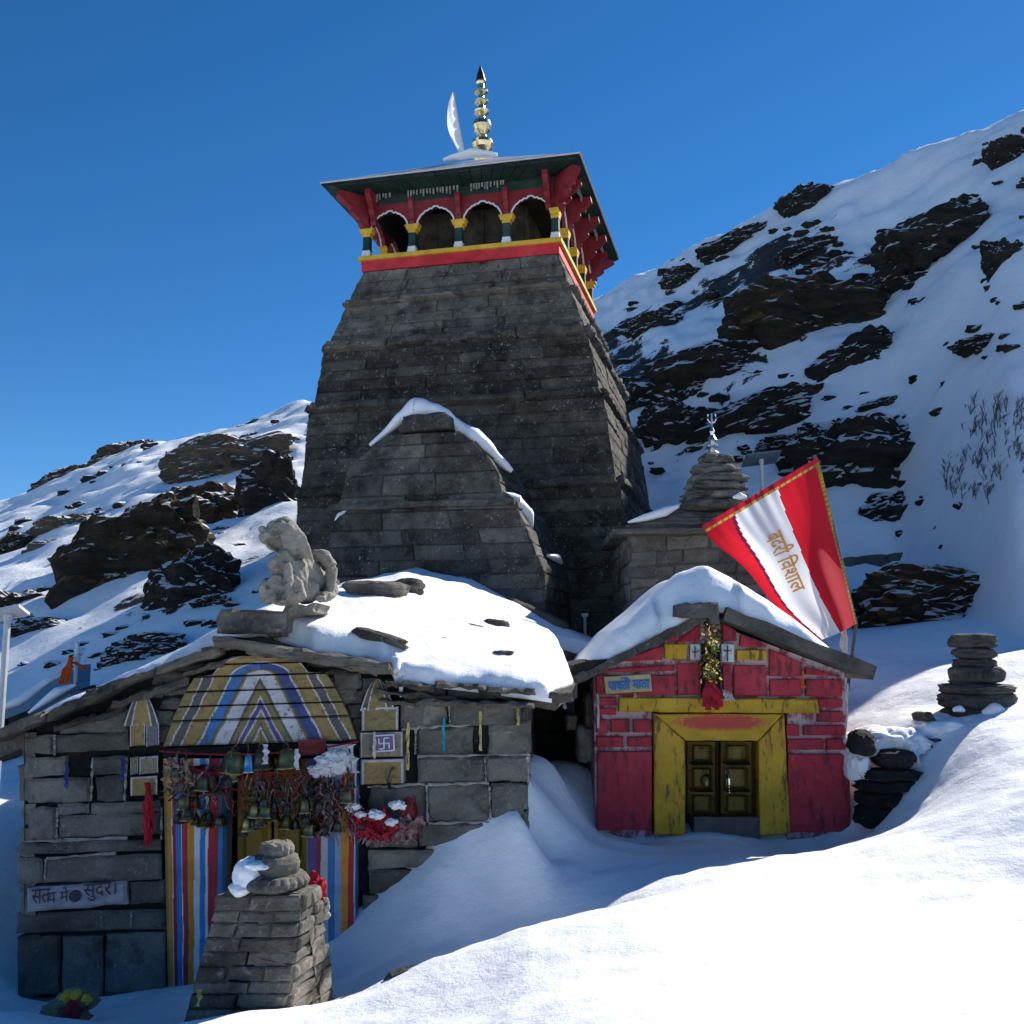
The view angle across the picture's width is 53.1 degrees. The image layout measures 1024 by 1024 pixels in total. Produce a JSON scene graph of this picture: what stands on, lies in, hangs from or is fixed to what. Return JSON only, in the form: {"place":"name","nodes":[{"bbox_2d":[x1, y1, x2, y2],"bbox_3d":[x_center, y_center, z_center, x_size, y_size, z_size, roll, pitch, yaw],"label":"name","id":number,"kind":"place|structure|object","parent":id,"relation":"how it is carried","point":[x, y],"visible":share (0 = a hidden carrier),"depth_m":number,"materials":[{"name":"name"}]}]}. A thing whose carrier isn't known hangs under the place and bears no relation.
{"place":"outdoors","nodes":[
{"label":"outdoors","id":0,"kind":"place"},
{"bbox_2d":[0,109,1023,1023],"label":"snow ground","id":1,"kind":"structure","parent":0,"point":[562,909],"depth_m":8.72,"materials":[{"name":"snow"}]},
{"bbox_2d":[0,604,29,777],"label":"solar lamp","id":2,"kind":"object","parent":1,"relation":"on","point":[8,614],"visible":1,"depth_m":10.37,"materials":[{"name":"metal"}]},
{"bbox_2d":[0,531,32,554],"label":"rock outcrop","id":3,"kind":"object","parent":1,"relation":"on","point":[10,541],"visible":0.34,"depth_m":31.15,"materials":[{"name":"black stone"}]},
{"bbox_2d":[0,589,45,607],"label":"rock outcrop","id":4,"kind":"object","parent":1,"relation":"on","point":[8,598],"visible":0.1,"depth_m":21.60,"materials":[{"name":"black stone"}]},
{"bbox_2d":[10,615,65,637],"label":"rock outcrop","id":5,"kind":"object","parent":1,"relation":"on","point":[21,626],"visible":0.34,"depth_m":18.88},
{"bbox_2d":[21,539,56,553],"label":"rock outcrop","id":6,"kind":"object","parent":1,"relation":"on","point":[34,545],"visible":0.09,"depth_m":28.53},
{"bbox_2d":[2,664,95,761],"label":"sheet metal shed","id":7,"kind":"structure","parent":1,"relation":"on","point":[20,712],"depth_m":13.01,"materials":[{"name":"metal"}]},
{"bbox_2d":[5,667,75,713],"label":"snow","id":8,"kind":"structure","parent":7,"relation":"on","point":[30,693],"depth_m":12.70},
{"bbox_2d":[58,641,90,684],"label":"orange draped spire","id":9,"kind":"structure","parent":7,"relation":"on","point":[66,671],"depth_m":12.92,"materials":[{"name":"fabric"}]},
{"bbox_2d":[27,463,88,492],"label":"rock outcrop","id":10,"kind":"object","parent":1,"relation":"on","point":[54,474],"visible":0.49,"depth_m":60.37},
{"bbox_2d":[25,513,94,539],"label":"rock outcrop","id":11,"kind":"object","parent":1,"relation":"on","point":[44,524],"visible":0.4,"depth_m":31.51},
{"bbox_2d":[38,987,100,1019],"bbox_3d":[-2.928,3.273,6.704,0.429,0.329,0.402,0,-8,0],"label":"offering heap","id":12,"kind":"object","parent":1,"relation":"on","point":[76,1002],"visible":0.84,"depth_m":6.68,"materials":[{"name":"red plant"}]},
{"bbox_2d":[87,439,153,465],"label":"rock outcrop","id":13,"kind":"object","parent":1,"relation":"on","point":[104,451],"visible":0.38,"depth_m":60.53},
{"bbox_2d":[44,491,215,609],"bbox_3d":[-8.017,1.403,21.620,3.526,3.698,2.224,0,-8,0],"label":"rock outcrop","id":14,"kind":"object","parent":1,"relation":"on","point":[97,551],"visible":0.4,"depth_m":20.92,"materials":[{"name":"black stone"}]},
{"bbox_2d":[100,631,187,666],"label":"rock outcrop","id":15,"kind":"object","parent":1,"relation":"on","point":[139,646],"visible":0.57,"depth_m":15.64,"materials":[{"name":"stone"}]},
{"bbox_2d":[3,419,299,670],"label":"scree","id":16,"kind":"structure","parent":1,"relation":"on","point":[120,504],"depth_m":32.01,"materials":[{"name":"stone"}]},
{"bbox_2d":[140,542,241,610],"bbox_3d":[-5.703,1.520,18.659,2.008,1.993,1.296,0,-8,0],"label":"rock outcrop","id":17,"kind":"object","parent":1,"relation":"on","point":[200,570],"visible":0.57,"depth_m":18.33,"materials":[{"name":"stone"}]},
{"bbox_2d":[151,481,243,523],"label":"rock outcrop","id":18,"kind":"object","parent":1,"relation":"on","point":[218,502],"visible":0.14,"depth_m":26.06,"materials":[{"name":"black stone"}]},
{"bbox_2d":[188,593,231,608],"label":"rock outcrop","id":19,"kind":"object","parent":1,"relation":"on","point":[212,600],"visible":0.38,"depth_m":17.56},
{"bbox_2d":[158,431,296,484],"bbox_3d":[-9.951,-1.526,36.301,4.948,2.612,2.823,0,-8,0],"label":"rock outcrop","id":20,"kind":"object","parent":1,"relation":"on","point":[201,457],"visible":0.58,"depth_m":35.27,"materials":[{"name":"stone"}]},
{"bbox_2d":[184,839,332,1021],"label":"votive pillar","id":21,"kind":"structure","parent":1,"relation":"on","point":[266,946],"depth_m":6.16,"materials":[{"name":"stone"}]},
{"bbox_2d":[228,856,267,897],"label":"pillar snow","id":22,"kind":"structure","parent":21,"relation":"on","point":[245,872],"depth_m":6.18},
{"bbox_2d":[307,870,326,899],"bbox_3d":[-1.280,2.465,6.565,0.180,0.315,0.214,0,-8,0],"label":"red cloth","id":23,"kind":"object","parent":21,"relation":"attached to","point":[315,878],"visible":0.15,"depth_m":6.58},
{"bbox_2d":[234,449,299,517],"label":"rock outcrop","id":24,"kind":"object","parent":1,"relation":"on","point":[269,479],"visible":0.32,"depth_m":25.29,"materials":[{"name":"stone"}]},
{"bbox_2d":[0,636,606,1001],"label":"stone hall","id":25,"kind":"structure","parent":1,"relation":"on","point":[111,904],"depth_m":7.94,"materials":[{"name":"stone"}]},
{"bbox_2d":[142,783,154,845],"bbox_3d":[-2.768,2.305,7.801,0.091,0.464,0.065,2,-8,-12],"label":"red cloth","id":26,"kind":"object","parent":25,"relation":"hanging from","point":[148,815],"visible":1,"depth_m":7.79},
{"bbox_2d":[198,755,223,795],"bbox_3d":[-2.305,2.006,7.830,0.204,0.319,0.204,-2,-1,-5],"label":"temple bell","id":27,"kind":"object","parent":25,"relation":"hanging from","point":[212,783],"visible":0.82,"depth_m":7.77,"materials":[{"name":"green metal"}]},
{"bbox_2d":[215,732,246,775],"bbox_3d":[-2.130,1.857,7.865,0.245,0.339,0.245,15,-13,-37],"label":"temple bell","id":28,"kind":"object","parent":25,"relation":"hanging from","point":[235,763],"visible":0.91,"depth_m":7.79,"materials":[{"name":"green metal"}]},
{"bbox_2d":[242,736,255,774],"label":"temple bell","id":29,"kind":"object","parent":25,"relation":"hanging from","point":[248,760],"visible":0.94,"depth_m":7.82,"materials":[{"name":"blue metal"}]},
{"bbox_2d":[246,785,259,818],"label":"brass bell","id":30,"kind":"object","parent":25,"relation":"hanging from","point":[253,811],"visible":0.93,"depth_m":7.69,"materials":[{"name":"metal"}]},
{"bbox_2d":[237,769,271,861],"bbox_3d":[-2.067,3.038,8.210,0.339,2.085,0.088,1,-8,-6],"label":"door","id":31,"kind":"structure","parent":25,"relation":"in","point":[249,845],"depth_m":8.24,"materials":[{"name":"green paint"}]},
{"bbox_2d":[159,741,357,798],"bbox_3d":[-1.938,1.984,7.846,1.502,0.442,0.013,1,-8,-6],"label":"bell cord","id":32,"kind":"object","parent":25,"relation":"attached to","point":[253,776],"visible":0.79,"depth_m":7.84,"materials":[{"name":"red fabric"}]},
{"bbox_2d":[159,757,193,797],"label":"tan rags","id":33,"kind":"object","parent":32,"relation":"hanging from","point":[185,768],"visible":0.88,"depth_m":7.73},
{"bbox_2d":[193,759,210,792],"bbox_3d":[-2.323,1.996,7.734,0.133,0.249,0.133,1,-16,12],"label":"brass bell","id":34,"kind":"object","parent":32,"relation":"hanging from","point":[202,785],"visible":1,"depth_m":7.68,"materials":[{"name":"metal"}]},
{"bbox_2d":[164,767,363,821],"bbox_3d":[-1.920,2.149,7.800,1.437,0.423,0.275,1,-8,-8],"label":"brown rags","id":35,"kind":"object","parent":32,"relation":"hanging from","point":[253,784],"visible":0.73,"depth_m":7.77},
{"bbox_2d":[307,744,360,778],"bbox_3d":[-1.368,1.919,7.878,0.406,0.250,0.158,1,-8,-9],"label":"white cloth bundle","id":36,"kind":"object","parent":32,"relation":"attached to","point":[334,761],"visible":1,"depth_m":7.84,"materials":[{"name":"fabric"}]},
{"bbox_2d":[310,767,360,846],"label":"dark rags","id":37,"kind":"object","parent":32,"relation":"hanging from","point":[314,817],"depth_m":7.80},
{"bbox_2d":[337,771,353,803],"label":"brass bell","id":38,"kind":"object","parent":32,"relation":"hanging from","point":[347,797],"visible":0.87,"depth_m":7.78,"materials":[{"name":"metal"}]},
{"bbox_2d":[252,730,274,771],"bbox_3d":[-1.927,1.839,7.889,0.204,0.319,0.204,-5,-5,-3],"label":"temple bell","id":39,"kind":"object","parent":25,"relation":"hanging from","point":[258,765],"visible":0.89,"depth_m":7.83,"materials":[{"name":"green metal"}]},
{"bbox_2d":[256,786,272,819],"bbox_3d":[-1.852,2.189,7.716,0.133,0.249,0.133,6,-11,-6],"label":"brass bell","id":40,"kind":"object","parent":25,"relation":"hanging from","point":[264,814],"visible":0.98,"depth_m":7.67,"materials":[{"name":"metal"}]},
{"bbox_2d":[216,603,330,638],"bbox_3d":[-1.952,0.912,8.498,0.777,0.285,0.899,0,-8,0],"label":"stone ledge","id":41,"kind":"object","parent":25,"relation":"on","point":[270,624],"visible":0.88,"depth_m":8.10,"materials":[{"name":"stone"}]},
{"bbox_2d":[258,516,338,605],"bbox_3d":[-1.703,0.410,8.359,0.762,0.727,0.388,8,-11,-44],"label":"lion statue","id":42,"kind":"object","parent":41,"relation":"on","point":[297,574],"visible":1,"depth_m":8.19,"materials":[{"name":"stone"}]},
{"bbox_2d":[277,815,293,830],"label":"brass bell","id":43,"kind":"object","parent":25,"relation":"hanging from","point":[285,824],"visible":0.74,"depth_m":7.82,"materials":[{"name":"metal"}]},
{"bbox_2d":[273,729,301,769],"bbox_3d":[-1.742,1.835,7.908,0.224,0.312,0.224,-9,-6,29],"label":"temple bell","id":44,"kind":"object","parent":25,"relation":"hanging from","point":[285,759],"visible":0.94,"depth_m":7.84,"materials":[{"name":"green metal"}]},
{"bbox_2d":[274,758,308,871],"bbox_3d":[-1.777,3.048,8.238,0.330,2.093,0.089,1,-8,-5],"label":"door","id":45,"kind":"structure","parent":25,"relation":"in","point":[299,842],"depth_m":8.28,"materials":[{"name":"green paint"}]},
{"bbox_2d":[296,781,313,813],"bbox_3d":[-1.579,2.176,7.800,0.132,0.249,0.133,0,-6,-22],"label":"brass bell","id":46,"kind":"object","parent":25,"relation":"hanging from","point":[302,807],"visible":0.99,"depth_m":7.76,"materials":[{"name":"metal"}]},
{"bbox_2d":[299,805,316,837],"bbox_3d":[-1.536,2.345,7.770,0.133,0.249,0.133,1,-9,32],"label":"brass bell","id":47,"kind":"object","parent":25,"relation":"hanging from","point":[308,832],"visible":0.96,"depth_m":7.72,"materials":[{"name":"metal"}]},
{"bbox_2d":[44,568,591,710],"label":"hall roof snow","id":48,"kind":"structure","parent":25,"relation":"on","point":[449,607],"depth_m":8.99,"materials":[{"name":"snow"}]},
{"bbox_2d":[343,580,410,597],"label":"roof stone","id":49,"kind":"object","parent":48,"relation":"on","point":[391,589],"visible":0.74,"depth_m":10.46,"materials":[{"name":"stone"}]},
{"bbox_2d":[351,627,408,648],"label":"roof stone","id":50,"kind":"object","parent":48,"relation":"on","point":[369,634],"visible":0.93,"depth_m":8.38,"materials":[{"name":"stone"}]},
{"bbox_2d":[394,578,425,594],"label":"roof stone","id":51,"kind":"object","parent":48,"relation":"on","point":[417,585],"visible":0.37,"depth_m":11.29,"materials":[{"name":"stone"}]},
{"bbox_2d":[505,597,565,628],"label":"roof stone","id":52,"kind":"object","parent":48,"relation":"on","point":[550,618],"visible":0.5,"depth_m":14.17,"materials":[{"name":"stone"}]},
{"bbox_2d":[345,766,425,847],"bbox_3d":[-0.971,2.286,7.927,0.625,0.602,0.272,0,-8,0],"label":"cloth cluster","id":53,"kind":"object","parent":25,"relation":"hanging from","point":[380,833],"visible":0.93,"depth_m":7.86,"materials":[{"name":"fabric"}]},
{"bbox_2d":[344,800,406,825],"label":"snow","id":54,"kind":"structure","parent":53,"relation":"on","point":[375,814],"depth_m":7.82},
{"bbox_2d":[328,412,571,628],"bbox_3d":[-0.930,0.790,16.199,3.525,4.297,2.516,-2,-8,14],"label":"stone antechamber","id":55,"kind":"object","parent":1,"relation":"on","point":[425,491],"visible":0.52,"depth_m":15.26,"materials":[{"name":"stone"}]},
{"bbox_2d":[369,398,512,472],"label":"gable snow","id":56,"kind":"structure","parent":55,"relation":"on","point":[425,406],"depth_m":15.58,"materials":[{"name":"snow"}]},
{"bbox_2d":[335,492,562,564],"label":"ledge snow","id":57,"kind":"structure","parent":55,"relation":"on","point":[527,511],"depth_m":15.31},
{"bbox_2d":[294,65,652,637],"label":"temple tower","id":58,"kind":"structure","parent":1,"relation":"on","point":[470,302],"depth_m":18.35,"materials":[{"name":"stone"}]},
{"bbox_2d":[447,92,465,160],"bbox_3d":[-1.151,-7.802,20.995,0.263,1.883,0.526,6,-10,-38],"label":"pennant","id":59,"kind":"object","parent":58,"relation":"attached to","point":[453,125],"visible":0.94,"depth_m":21.01,"materials":[{"name":"grey paint"}]},
{"bbox_2d":[443,148,496,165],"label":"roof snow","id":60,"kind":"structure","parent":58,"relation":"on","point":[470,153],"depth_m":20.33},
{"bbox_2d":[575,724,591,762],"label":"gap stone","id":61,"kind":"object","parent":1,"relation":"on","point":[583,745],"visible":0.77,"depth_m":10.21,"materials":[{"name":"stone"}]},
{"bbox_2d":[564,713,576,730],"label":"gap stone","id":62,"kind":"object","parent":61,"relation":"on","point":[570,721],"visible":0.98,"depth_m":10.42,"materials":[{"name":"stone"}]},
{"bbox_2d":[582,690,590,725],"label":"gap stone","id":63,"kind":"object","parent":61,"relation":"on","point":[586,702],"visible":0.59,"depth_m":10.35,"materials":[{"name":"stone"}]},
{"bbox_2d":[622,308,681,340],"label":"rock outcrop","id":64,"kind":"object","parent":1,"relation":"on","point":[643,323],"visible":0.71,"depth_m":33.82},
{"bbox_2d":[633,396,721,451],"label":"rock outcrop","id":65,"kind":"object","parent":1,"relation":"on","point":[670,420],"visible":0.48,"depth_m":25.32,"materials":[{"name":"stone"}]},
{"bbox_2d":[658,263,700,289],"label":"rock outcrop","id":66,"kind":"object","parent":1,"relation":"on","point":[676,276],"visible":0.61,"depth_m":36.86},
{"bbox_2d":[599,413,766,619],"bbox_3d":[2.554,0.524,15.200,2.349,3.886,2.559,0,-8,0],"label":"stone shrine","id":67,"kind":"object","parent":1,"relation":"on","point":[648,555],"visible":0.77,"depth_m":14.28,"materials":[{"name":"stone"}]},
{"bbox_2d":[628,492,746,522],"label":"snow","id":68,"kind":"structure","parent":67,"relation":"on","point":[665,511],"depth_m":14.14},
{"bbox_2d":[624,338,761,413],"bbox_3d":[5.140,-3.621,28.739,4.291,2.609,2.778,0,-8,0],"label":"rock outcrop","id":69,"kind":"object","parent":1,"relation":"on","point":[685,374],"visible":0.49,"depth_m":27.62,"materials":[{"name":"stone"}]},
{"bbox_2d":[572,602,876,839],"bbox_3d":[1.974,2.222,10.857,2.914,2.388,2.880,0,-8,0],"label":"red shrine","id":70,"kind":"object","parent":1,"relation":"on","point":[755,759],"visible":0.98,"depth_m":9.77,"materials":[{"name":"paint"}]},
{"bbox_2d":[572,566,827,676],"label":"shrine roof snow","id":71,"kind":"structure","parent":70,"relation":"on","point":[646,616],"depth_m":9.90,"materials":[{"name":"snow"}]},
{"bbox_2d":[686,741,717,815],"bbox_3d":[1.827,2.557,9.841,0.310,0.692,0.143,0,-8,0],"label":"door","id":72,"kind":"structure","parent":70,"relation":"in","point":[701,756],"depth_m":9.87,"materials":[{"name":"brown wood"}]},
{"bbox_2d":[694,622,735,709],"bbox_3d":[1.923,1.449,9.738,0.401,0.852,0.192,0,-8,0],"label":"tinsel garland","id":73,"kind":"object","parent":70,"relation":"hanging from","point":[712,694],"visible":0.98,"depth_m":9.71,"materials":[{"name":"gold metal"}]},
{"bbox_2d":[719,741,754,815],"bbox_3d":[2.164,2.557,9.843,0.345,0.693,0.143,0,-8,0],"label":"door","id":74,"kind":"structure","parent":70,"relation":"in","point":[736,758],"depth_m":9.87,"materials":[{"name":"brown wood"}]},
{"bbox_2d":[695,221,766,259],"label":"rock outcrop","id":75,"kind":"object","parent":1,"relation":"on","point":[729,241],"visible":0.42,"depth_m":37.32,"materials":[{"name":"stone"}]},
{"bbox_2d":[685,381,823,444],"bbox_3d":[6.029,-2.265,25.590,3.660,1.925,2.324,0,-8,0],"label":"rock outcrop","id":76,"kind":"object","parent":1,"relation":"on","point":[780,407],"visible":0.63,"depth_m":24.67,"materials":[{"name":"stone"}]},
{"bbox_2d":[741,450,781,490],"bbox_3d":[3.961,-0.329,16.199,0.550,1.266,0.392,0,-8,0],"label":"solar lamp","id":77,"kind":"object","parent":1,"relation":"on","point":[761,459],"visible":0.79,"depth_m":16.22,"materials":[{"name":"metal"}]},
{"bbox_2d":[702,455,857,691],"bbox_3d":[3.228,0.724,12.211,1.848,2.943,0.561,0,-8,0],"label":"temple flag","id":78,"kind":"object","parent":1,"relation":"on","point":[778,541],"visible":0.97,"depth_m":12.26,"materials":[{"name":"fabric"}]},
{"bbox_2d":[753,430,808,456],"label":"rock outcrop","id":79,"kind":"object","parent":1,"relation":"on","point":[776,442],"visible":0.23,"depth_m":23.47,"materials":[{"name":"black stone"}]},
{"bbox_2d":[716,270,891,349],"bbox_3d":[8.657,-4.939,28.943,5.904,3.428,3.555,0,-8,0],"label":"rock outcrop","id":80,"kind":"object","parent":1,"relation":"on","point":[767,312],"visible":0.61,"depth_m":27.72,"materials":[{"name":"black stone"}]},
{"bbox_2d":[773,181,834,217],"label":"rock outcrop","id":81,"kind":"object","parent":1,"relation":"on","point":[798,199],"visible":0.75,"depth_m":36.68,"materials":[{"name":"stone"}]},
{"bbox_2d":[773,234,838,265],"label":"rock outcrop","id":82,"kind":"object","parent":1,"relation":"on","point":[799,249],"visible":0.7,"depth_m":32.98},
{"bbox_2d":[611,127,1023,548],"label":"scree","id":83,"kind":"structure","parent":1,"relation":"on","point":[617,330],"depth_m":27.48,"materials":[{"name":"stone"}]},
{"bbox_2d":[775,410,915,488],"bbox_3d":[7.924,-0.875,22.765,4.147,2.900,2.783,0,-8,0],"label":"rock outcrop","id":84,"kind":"object","parent":1,"relation":"on","point":[873,449],"visible":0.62,"depth_m":21.81,"materials":[{"name":"stone"}]},
{"bbox_2d":[804,324,894,382],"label":"rock outcrop","id":85,"kind":"object","parent":1,"relation":"on","point":[868,342],"visible":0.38,"depth_m":25.63,"materials":[{"name":"stone"}]},
{"bbox_2d":[853,803,892,828],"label":"loose stone","id":86,"kind":"object","parent":1,"relation":"on","point":[868,817],"visible":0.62,"depth_m":9.23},
{"bbox_2d":[853,789,902,807],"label":"loose stone","id":87,"kind":"object","parent":86,"relation":"on","point":[879,800],"visible":0.71,"depth_m":9.25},
{"bbox_2d":[851,779,914,792],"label":"loose stone","id":88,"kind":"object","parent":87,"relation":"on","point":[864,785],"visible":0.64,"depth_m":9.27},
{"bbox_2d":[859,767,922,781],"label":"loose stone","id":89,"kind":"object","parent":88,"relation":"on","point":[881,774],"visible":0.87,"depth_m":9.28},
{"bbox_2d":[870,748,916,768],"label":"loose stone","id":90,"kind":"object","parent":89,"relation":"on","point":[888,758],"visible":0.92,"depth_m":9.32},
{"bbox_2d":[840,715,964,784],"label":"snow","id":91,"kind":"structure","parent":88,"relation":"on","point":[915,736],"depth_m":9.58,"materials":[{"name":"snow"}]},
{"bbox_2d":[845,729,875,756],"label":"loose stone","id":92,"kind":"object","parent":91,"relation":"on","point":[861,742],"visible":1,"depth_m":9.35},
{"bbox_2d":[911,711,935,721],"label":"loose stone","id":93,"kind":"object","parent":91,"relation":"on","point":[922,716],"visible":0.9,"depth_m":9.82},
{"bbox_2d":[843,552,902,566],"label":"slate slab","id":94,"kind":"structure","parent":1,"relation":"on","point":[879,560],"depth_m":19.70,"materials":[{"name":"stone"}]},
{"bbox_2d":[855,395,897,413],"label":"rock outcrop","id":95,"kind":"object","parent":1,"relation":"on","point":[879,402],"visible":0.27,"depth_m":23.95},
{"bbox_2d":[857,490,907,521],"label":"rock outcrop","id":96,"kind":"object","parent":1,"relation":"on","point":[887,506],"visible":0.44,"depth_m":20.80,"materials":[{"name":"stone"}]},
{"bbox_2d":[863,261,912,294],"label":"rock outcrop","id":97,"kind":"object","parent":1,"relation":"on","point":[882,278],"visible":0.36,"depth_m":27.95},
{"bbox_2d":[850,562,979,628],"bbox_3d":[7.167,1.575,16.401,3.607,1.539,1.602,0,-8,0],"label":"rock ledge","id":98,"kind":"object","parent":1,"relation":"on","point":[894,593],"visible":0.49,"depth_m":16.06,"materials":[{"name":"black stone"}]},
{"bbox_2d":[870,193,992,281],"bbox_3d":[11.745,-7.281,28.091,3.814,2.673,2.101,0,-8,0],"label":"rock outcrop","id":99,"kind":"object","parent":1,"relation":"on","point":[910,245],"visible":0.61,"depth_m":27.34,"materials":[{"name":"stone"}]},
{"bbox_2d":[938,439,997,504],"bbox_3d":[8.304,-0.629,18.478,0.753,1.524,2.908,-1,-8,4],"label":"dry bush","id":100,"kind":"object","parent":1,"relation":"on","point":[974,485],"visible":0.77,"depth_m":18.51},
{"bbox_2d":[947,333,994,357],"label":"rock outcrop","id":101,"kind":"object","parent":1,"relation":"on","point":[965,347],"visible":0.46,"depth_m":21.50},
{"bbox_2d":[936,633,1017,716],"bbox_3d":[4.618,1.690,10.164,0.749,0.968,0.656,0,-8,0],"label":"stone cairn","id":102,"kind":"object","parent":1,"relation":"on","point":[976,675],"visible":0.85,"depth_m":10.00,"materials":[{"name":"stone"}]},
{"bbox_2d":[952,702,1005,713],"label":"cairn snow","id":103,"kind":"structure","parent":102,"relation":"on","point":[993,708],"depth_m":9.78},
{"bbox_2d":[961,389,1023,480],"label":"dry bush","id":104,"kind":"object","parent":1,"relation":"on","point":[999,419],"visible":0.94,"depth_m":18.20,"materials":[{"name":"plant"}]},
{"bbox_2d":[980,237,1023,282],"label":"rock outcrop","id":105,"kind":"object","parent":1,"relation":"on","point":[995,255],"visible":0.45,"depth_m":23.29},
{"bbox_2d":[981,133,1023,170],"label":"rock outcrop","id":106,"kind":"object","parent":1,"relation":"on","point":[998,152],"visible":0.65,"depth_m":29.72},
{"bbox_2d":[0,0,1023,499],"label":"sky","id":107,"kind":"structure","parent":0,"point":[177,262],"materials":[{"name":"blue"}]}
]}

